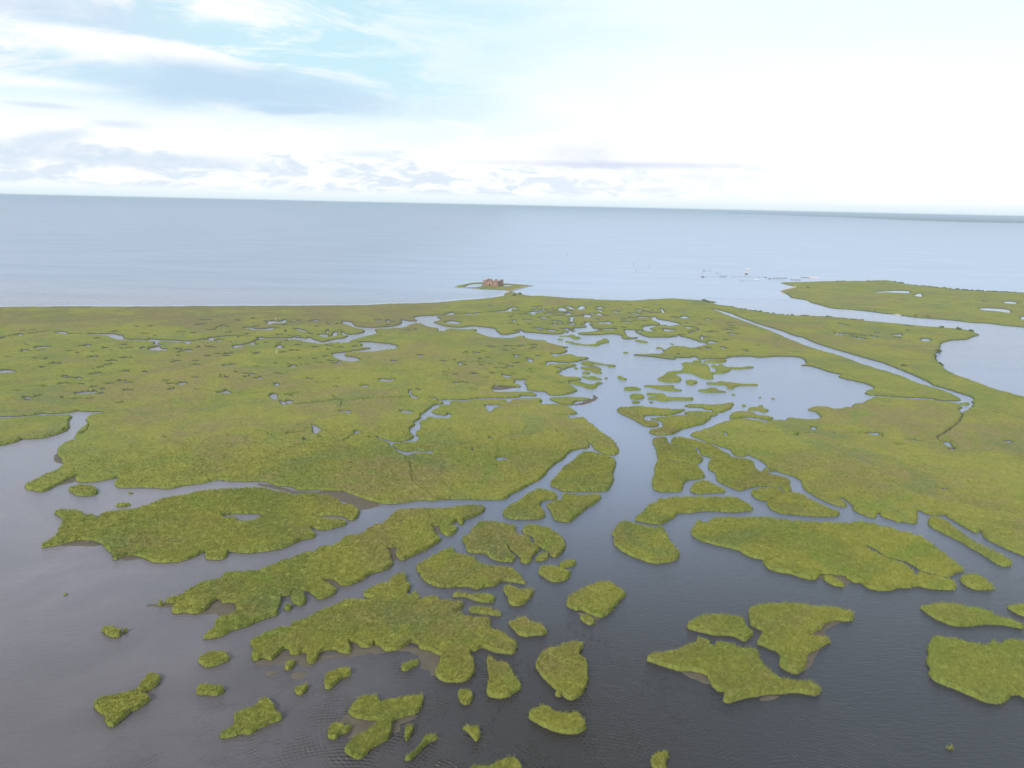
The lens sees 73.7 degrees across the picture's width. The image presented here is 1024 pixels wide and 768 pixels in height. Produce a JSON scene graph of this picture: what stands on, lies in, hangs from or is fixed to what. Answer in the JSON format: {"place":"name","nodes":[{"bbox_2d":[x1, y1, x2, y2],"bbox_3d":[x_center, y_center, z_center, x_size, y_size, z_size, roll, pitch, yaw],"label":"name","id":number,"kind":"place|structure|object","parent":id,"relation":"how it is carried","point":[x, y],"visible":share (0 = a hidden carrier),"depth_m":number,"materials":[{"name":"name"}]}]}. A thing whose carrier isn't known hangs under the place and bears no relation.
{"place":"outdoors","nodes":[
{"label":"outdoors","id":0,"kind":"place"},
{"bbox_2d":[54,382,851,738],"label":"mud flat","id":1,"kind":"structure","parent":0,"point":[430,660],"depth_m":189.41,"materials":[{"name":"brown soil"}]},
{"bbox_2d":[0,196,1023,767],"bbox_3d":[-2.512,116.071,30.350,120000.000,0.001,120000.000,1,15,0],"label":"water","id":2,"kind":"structure","parent":0,"point":[882,700],"depth_m":240.77,"materials":[{"name":"liquid"}]},
{"bbox_2d":[0,414,71,445],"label":"marsh island","id":3,"kind":"structure","parent":2,"relation":"on","point":[14,429],"depth_m":361.82,"materials":[{"name":"green plant"}]},
{"bbox_2d":[68,483,97,496],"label":"marsh island","id":4,"kind":"structure","parent":2,"relation":"on","point":[83,490],"depth_m":284.86,"materials":[{"name":"green plant"}]},
{"bbox_2d":[101,625,128,637],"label":"marsh island","id":5,"kind":"structure","parent":2,"relation":"on","point":[110,631],"depth_m":193.27,"materials":[{"name":"green plant"}]},
{"bbox_2d":[116,501,130,506],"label":"marsh island","id":6,"kind":"structure","parent":2,"relation":"on","point":[122,504],"depth_m":273.51,"materials":[{"name":"green plant"}]},
{"bbox_2d":[93,671,161,727],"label":"marsh island","id":7,"kind":"structure","parent":2,"relation":"on","point":[114,710],"depth_m":165.95,"materials":[{"name":"green plant"}]},
{"bbox_2d":[41,486,359,563],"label":"marsh island","id":8,"kind":"structure","parent":2,"relation":"on","point":[178,529],"depth_m":257.36,"materials":[{"name":"green plant"}]},
{"bbox_2d":[196,682,225,696],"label":"marsh island","id":9,"kind":"structure","parent":2,"relation":"on","point":[212,690],"depth_m":170.86,"materials":[{"name":"green plant"}]},
{"bbox_2d":[198,649,229,667],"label":"marsh island","id":10,"kind":"structure","parent":2,"relation":"on","point":[210,659],"depth_m":182.58,"materials":[{"name":"green plant"}]},
{"bbox_2d":[0,295,501,306],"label":"surf line","id":11,"kind":"object","parent":2,"relation":"on","point":[254,305],"visible":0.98,"depth_m":793.14,"materials":[{"name":"white liquid"}]},
{"bbox_2d":[220,697,282,739],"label":"marsh island","id":12,"kind":"structure","parent":2,"relation":"on","point":[261,714],"depth_m":161.61,"materials":[{"name":"green plant"}]},
{"bbox_2d":[284,602,292,610],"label":"marsh island","id":13,"kind":"structure","parent":2,"relation":"on","point":[288,607],"depth_m":206.75,"materials":[{"name":"green plant"}]},
{"bbox_2d":[284,660,296,670],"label":"marsh island","id":14,"kind":"structure","parent":2,"relation":"on","point":[290,665],"depth_m":180.96,"materials":[{"name":"green plant"}]},
{"bbox_2d":[291,589,306,606],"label":"marsh island","id":15,"kind":"structure","parent":2,"relation":"on","point":[298,598],"depth_m":210.89,"materials":[{"name":"green plant"}]},
{"bbox_2d":[293,682,308,695],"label":"marsh island","id":16,"kind":"structure","parent":2,"relation":"on","point":[300,690],"depth_m":172.09,"materials":[{"name":"green plant"}]},
{"bbox_2d":[158,503,484,639],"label":"marsh island","id":17,"kind":"structure","parent":2,"relation":"on","point":[254,596],"depth_m":226.47,"materials":[{"name":"green plant"}]},
{"bbox_2d":[324,666,351,689],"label":"marsh island","id":18,"kind":"structure","parent":2,"relation":"on","point":[332,678],"depth_m":176.71,"materials":[{"name":"green plant"}]},
{"bbox_2d":[327,720,351,740],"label":"marsh island","id":19,"kind":"structure","parent":2,"relation":"on","point":[336,730],"depth_m":158.94,"materials":[{"name":"green plant"}]},
{"bbox_2d":[250,571,517,682],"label":"marsh island","id":20,"kind":"structure","parent":2,"relation":"on","point":[391,615],"depth_m":195.35,"materials":[{"name":"green plant"}]},
{"bbox_2d":[344,692,424,759],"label":"marsh island","id":21,"kind":"structure","parent":2,"relation":"on","point":[386,714],"depth_m":163.78,"materials":[{"name":"green plant"}]},
{"bbox_2d":[404,723,413,741],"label":"marsh island","id":22,"kind":"structure","parent":2,"relation":"on","point":[408,730],"depth_m":158.86,"materials":[{"name":"green plant"}]},
{"bbox_2d":[400,659,418,671],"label":"marsh island","id":23,"kind":"structure","parent":2,"relation":"on","point":[409,665],"depth_m":181.94,"materials":[{"name":"green plant"}]},
{"bbox_2d":[404,733,438,761],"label":"marsh island","id":24,"kind":"structure","parent":2,"relation":"on","point":[428,739],"depth_m":155.23,"materials":[{"name":"green plant"}]},
{"bbox_2d":[440,524,458,536],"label":"marsh island","id":25,"kind":"structure","parent":2,"relation":"on","point":[449,531],"depth_m":257.51,"materials":[{"name":"green plant"}]},
{"bbox_2d":[457,689,473,705],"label":"marsh island","id":26,"kind":"structure","parent":2,"relation":"on","point":[465,697],"depth_m":170.78,"materials":[{"name":"green plant"}]},
{"bbox_2d":[416,546,525,589],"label":"marsh island","id":27,"kind":"structure","parent":2,"relation":"on","point":[448,567],"depth_m":227.61,"materials":[{"name":"green plant"}]},
{"bbox_2d":[462,724,480,741],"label":"marsh island","id":28,"kind":"structure","parent":2,"relation":"on","point":[473,732],"depth_m":159.67,"materials":[{"name":"green plant"}]},
{"bbox_2d":[452,589,495,603],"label":"marsh island","id":29,"kind":"structure","parent":2,"relation":"on","point":[485,598],"depth_m":214.43,"materials":[{"name":"green plant"}]},
{"bbox_2d":[468,604,501,616],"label":"marsh island","id":30,"kind":"structure","parent":2,"relation":"on","point":[481,610],"depth_m":206.74,"materials":[{"name":"green plant"}]},
{"bbox_2d":[456,282,528,290],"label":"fort islet","id":31,"kind":"object","parent":2,"relation":"on","point":[507,288],"visible":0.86,"depth_m":1028.59,"materials":[{"name":"green plant"}]},
{"bbox_2d":[483,279,502,285],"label":"ruined fort","id":32,"kind":"structure","parent":31,"relation":"on","point":[490,282],"depth_m":1037.77,"materials":[{"name":"stone"}]},
{"bbox_2d":[470,754,522,767],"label":"marsh island","id":33,"kind":"structure","parent":2,"relation":"on","point":[511,762],"depth_m":149.63,"materials":[{"name":"green plant"}]},
{"bbox_2d":[461,520,539,563],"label":"marsh island","id":34,"kind":"structure","parent":2,"relation":"on","point":[496,541],"depth_m":247.99,"materials":[{"name":"green plant"}]},
{"bbox_2d":[486,654,521,698],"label":"marsh island","id":35,"kind":"structure","parent":2,"relation":"on","point":[503,682],"depth_m":176.39,"materials":[{"name":"green plant"}]},
{"bbox_2d":[503,583,534,606],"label":"marsh island","id":36,"kind":"structure","parent":2,"relation":"on","point":[517,597],"depth_m":215.51,"materials":[{"name":"green plant"}]},
{"bbox_2d":[510,285,532,291],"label":"rock breakwater","id":37,"kind":"object","parent":2,"relation":"in","point":[521,288],"visible":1,"depth_m":1020.53,"materials":[{"name":"grey stone"}]},
{"bbox_2d":[508,615,547,636],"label":"marsh island","id":38,"kind":"structure","parent":2,"relation":"on","point":[520,626],"depth_m":198.74,"materials":[{"name":"green plant"}]},
{"bbox_2d":[503,487,556,520],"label":"marsh island","id":39,"kind":"structure","parent":2,"relation":"on","point":[527,506],"depth_m":278.37,"materials":[{"name":"green plant"}]},
{"bbox_2d":[535,552,548,561],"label":"marsh island","id":40,"kind":"structure","parent":2,"relation":"on","point":[542,556],"depth_m":239.53,"materials":[{"name":"green plant"}]},
{"bbox_2d":[522,522,566,557],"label":"marsh island","id":41,"kind":"structure","parent":2,"relation":"on","point":[550,541],"depth_m":251.84,"materials":[{"name":"green plant"}]},
{"bbox_2d":[538,564,570,582],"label":"marsh island","id":42,"kind":"structure","parent":2,"relation":"on","point":[553,573],"depth_m":228.35,"materials":[{"name":"green plant"}]},
{"bbox_2d":[528,702,586,734],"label":"marsh island","id":43,"kind":"structure","parent":2,"relation":"on","point":[550,719],"depth_m":163.11,"materials":[{"name":"green plant"}]},
{"bbox_2d":[555,687,560,697],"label":"marsh island","id":44,"kind":"structure","parent":2,"relation":"on","point":[558,693],"depth_m":172.66,"materials":[{"name":"green plant"}]},
{"bbox_2d":[535,640,588,700],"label":"marsh island","id":45,"kind":"structure","parent":2,"relation":"on","point":[563,666],"depth_m":181.38,"materials":[{"name":"green plant"}]},
{"bbox_2d":[559,558,576,567],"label":"marsh island","id":46,"kind":"structure","parent":2,"relation":"on","point":[569,563],"depth_m":235.26,"materials":[{"name":"green plant"}]},
{"bbox_2d":[559,334,580,339],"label":"marsh island","id":47,"kind":"structure","parent":2,"relation":"on","point":[574,337],"depth_m":647.73,"materials":[{"name":"green plant"}]},
{"bbox_2d":[550,397,590,404],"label":"marsh island","id":48,"kind":"structure","parent":2,"relation":"on","point":[567,400],"depth_m":435.54,"materials":[{"name":"green plant"}]},
{"bbox_2d":[546,492,600,522],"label":"marsh island","id":49,"kind":"structure","parent":2,"relation":"on","point":[569,507],"depth_m":280.61,"materials":[{"name":"green plant"}]},
{"bbox_2d":[550,450,615,491],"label":"marsh island","id":50,"kind":"structure","parent":2,"relation":"on","point":[585,471],"depth_m":312.62,"materials":[{"name":"green plant"}]},
{"bbox_2d":[570,381,602,388],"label":"marsh island","id":51,"kind":"structure","parent":2,"relation":"on","point":[588,386],"depth_m":473.74,"materials":[{"name":"green plant"}]},
{"bbox_2d":[565,338,608,345],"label":"marsh island","id":52,"kind":"structure","parent":2,"relation":"on","point":[602,341],"depth_m":618.53,"materials":[{"name":"green plant"}]},
{"bbox_2d":[580,613,594,625],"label":"marsh island","id":53,"kind":"structure","parent":2,"relation":"on","point":[587,619],"depth_m":203.91,"materials":[{"name":"green plant"}]},
{"bbox_2d":[581,366,601,373],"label":"marsh island","id":54,"kind":"structure","parent":2,"relation":"on","point":[595,369],"depth_m":518.41,"materials":[{"name":"green plant"}]},
{"bbox_2d":[581,376,601,379],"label":"marsh island","id":55,"kind":"structure","parent":2,"relation":"on","point":[592,378],"depth_m":492.56,"materials":[{"name":"green plant"}]},
{"bbox_2d":[566,579,625,617],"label":"marsh island","id":56,"kind":"structure","parent":2,"relation":"on","point":[601,599],"depth_m":214.13,"materials":[{"name":"green plant"}]},
{"bbox_2d":[581,360,615,366],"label":"marsh island","id":57,"kind":"structure","parent":2,"relation":"on","point":[588,363],"depth_m":536.85,"materials":[{"name":"green plant"}]},
{"bbox_2d":[624,386,640,390],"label":"marsh island","id":58,"kind":"structure","parent":2,"relation":"on","point":[633,388],"depth_m":465.03,"materials":[{"name":"green plant"}]},
{"bbox_2d":[630,393,643,399],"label":"marsh island","id":59,"kind":"structure","parent":2,"relation":"on","point":[635,396],"depth_m":445.61,"materials":[{"name":"green plant"}]},
{"bbox_2d":[611,520,679,563],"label":"marsh island","id":60,"kind":"structure","parent":2,"relation":"on","point":[648,544],"depth_m":250.18,"materials":[{"name":"green plant"}]},
{"bbox_2d":[617,405,684,426],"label":"marsh island","id":61,"kind":"structure","parent":2,"relation":"on","point":[637,414],"depth_m":411.19,"materials":[{"name":"green plant"}]},
{"bbox_2d":[650,749,669,767],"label":"marsh island","id":62,"kind":"structure","parent":2,"relation":"on","point":[658,759],"depth_m":152.53,"materials":[{"name":"green plant"}]},
{"bbox_2d":[644,385,681,391],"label":"marsh island","id":63,"kind":"structure","parent":2,"relation":"on","point":[666,387],"depth_m":470.06,"materials":[{"name":"green plant"}]},
{"bbox_2d":[646,393,693,401],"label":"marsh island","id":64,"kind":"structure","parent":2,"relation":"on","point":[662,397],"depth_m":443.46,"materials":[{"name":"green plant"}]},
{"bbox_2d":[652,436,704,492],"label":"marsh island","id":65,"kind":"structure","parent":2,"relation":"on","point":[670,474],"depth_m":325.40,"materials":[{"name":"green plant"}]},
{"bbox_2d":[649,411,717,435],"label":"marsh island","id":66,"kind":"structure","parent":2,"relation":"on","point":[671,425],"depth_m":395.79,"materials":[{"name":"green plant"}]},
{"bbox_2d":[685,379,697,384],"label":"marsh island","id":67,"kind":"structure","parent":2,"relation":"on","point":[690,382],"depth_m":486.57,"materials":[{"name":"green plant"}]},
{"bbox_2d":[634,495,753,524],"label":"marsh island","id":68,"kind":"structure","parent":2,"relation":"on","point":[661,511],"depth_m":281.46,"materials":[{"name":"green plant"}]},
{"bbox_2d":[671,436,729,457],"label":"marsh island","id":69,"kind":"structure","parent":2,"relation":"on","point":[707,449],"depth_m":354.40,"materials":[{"name":"green plant"}]},
{"bbox_2d":[657,362,753,382],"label":"marsh island","id":70,"kind":"structure","parent":2,"relation":"on","point":[701,370],"depth_m":519.59,"materials":[{"name":"green plant"}]},
{"bbox_2d":[690,479,725,493],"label":"marsh island","id":71,"kind":"structure","parent":2,"relation":"on","point":[703,487],"depth_m":300.39,"materials":[{"name":"green plant"}]},
{"bbox_2d":[685,402,733,412],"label":"marsh island","id":72,"kind":"structure","parent":2,"relation":"on","point":[719,408],"depth_m":427.55,"materials":[{"name":"green plant"}]},
{"bbox_2d":[698,387,725,392],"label":"marsh island","id":73,"kind":"structure","parent":2,"relation":"on","point":[712,390],"depth_m":464.08,"materials":[{"name":"green plant"}]},
{"bbox_2d":[703,359,726,362],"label":"marsh island","id":74,"kind":"structure","parent":2,"relation":"on","point":[717,361],"depth_m":555.49,"materials":[{"name":"green plant"}]},
{"bbox_2d":[686,612,753,641],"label":"marsh island","id":75,"kind":"structure","parent":2,"relation":"on","point":[724,625],"depth_m":201.32,"materials":[{"name":"green plant"}]},
{"bbox_2d":[706,381,757,389],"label":"marsh island","id":76,"kind":"structure","parent":2,"relation":"on","point":[731,385],"depth_m":483.92,"materials":[{"name":"green plant"}]},
{"bbox_2d":[646,636,820,703],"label":"marsh island","id":77,"kind":"structure","parent":2,"relation":"on","point":[732,672],"depth_m":182.78,"materials":[{"name":"green plant"}]},
{"bbox_2d":[708,456,790,490],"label":"marsh island","id":78,"kind":"structure","parent":2,"relation":"on","point":[739,474],"depth_m":316.67,"materials":[{"name":"green plant"}]},
{"bbox_2d":[729,411,772,420],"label":"marsh island","id":79,"kind":"structure","parent":2,"relation":"on","point":[741,414],"depth_m":409.42,"materials":[{"name":"green plant"}]},
{"bbox_2d":[747,405,768,412],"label":"marsh island","id":80,"kind":"structure","parent":2,"relation":"on","point":[760,408],"depth_m":423.71,"materials":[{"name":"green plant"}]},
{"bbox_2d":[751,486,783,501],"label":"marsh island","id":81,"kind":"structure","parent":2,"relation":"on","point":[764,494],"depth_m":296.91,"materials":[{"name":"green plant"}]},
{"bbox_2d":[763,467,774,471],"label":"marsh island","id":82,"kind":"structure","parent":2,"relation":"on","point":[767,469],"depth_m":324.95,"materials":[{"name":"green plant"}]},
{"bbox_2d":[781,484,791,491],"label":"marsh island","id":83,"kind":"structure","parent":2,"relation":"on","point":[785,488],"depth_m":303.32,"materials":[{"name":"green plant"}]},
{"bbox_2d":[747,600,854,674],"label":"marsh island","id":84,"kind":"structure","parent":2,"relation":"on","point":[787,629],"depth_m":202.06,"materials":[{"name":"green plant"}]},
{"bbox_2d":[766,491,839,516],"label":"marsh island","id":85,"kind":"structure","parent":2,"relation":"on","point":[793,503],"depth_m":284.07,"materials":[{"name":"green plant"}]},
{"bbox_2d":[691,516,963,591],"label":"marsh island","id":86,"kind":"structure","parent":2,"relation":"on","point":[809,550],"depth_m":248.39,"materials":[{"name":"green plant"}]},
{"bbox_2d":[823,574,843,587],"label":"marsh island","id":87,"kind":"structure","parent":2,"relation":"on","point":[832,580],"depth_m":227.84,"materials":[{"name":"green plant"}]},
{"bbox_2d":[928,515,1011,566],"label":"marsh island","id":88,"kind":"structure","parent":2,"relation":"on","point":[944,527],"depth_m":257.99,"materials":[{"name":"green plant"}]},
{"bbox_2d":[920,601,1023,628],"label":"marsh island","id":89,"kind":"structure","parent":2,"relation":"on","point":[954,614],"depth_m":208.91,"materials":[{"name":"green plant"}]},
{"bbox_2d":[925,635,1023,704],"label":"marsh island","id":90,"kind":"structure","parent":2,"relation":"on","point":[992,672],"depth_m":185.41,"materials":[{"name":"green plant"}]},
{"bbox_2d":[960,572,995,590],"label":"marsh island","id":91,"kind":"structure","parent":2,"relation":"on","point":[974,581],"depth_m":228.33,"materials":[{"name":"green plant"}]},
{"bbox_2d":[1007,602,1023,616],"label":"marsh island","id":92,"kind":"structure","parent":2,"relation":"on","point":[1018,609],"depth_m":213.94,"materials":[{"name":"green plant"}]},
{"bbox_2d":[0,292,1023,556],"bbox_3d":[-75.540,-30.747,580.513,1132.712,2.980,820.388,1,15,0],"label":"marsh grass","id":93,"kind":"structure","parent":0,"point":[152,430],"depth_m":415.42,"materials":[{"name":"green plant"}]},
{"bbox_2d":[0,0,1023,217],"label":"sky","id":94,"kind":"structure","parent":0,"point":[859,107],"materials":[{"name":"white"}]},
{"bbox_2d":[727,212,1023,222],"bbox_3d":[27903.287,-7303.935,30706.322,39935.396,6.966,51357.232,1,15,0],"label":"distant shore","id":95,"kind":"structure","parent":0,"point":[962,219],"depth_m":23490.25,"materials":[{"name":"grey"}]},
{"bbox_2d":[781,280,1023,327],"bbox_3d":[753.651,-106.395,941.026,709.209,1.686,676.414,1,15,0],"label":"peninsula grass","id":96,"kind":"structure","parent":0,"point":[948,304],"depth_m":978.01,"materials":[{"name":"green plant"}]}
]}

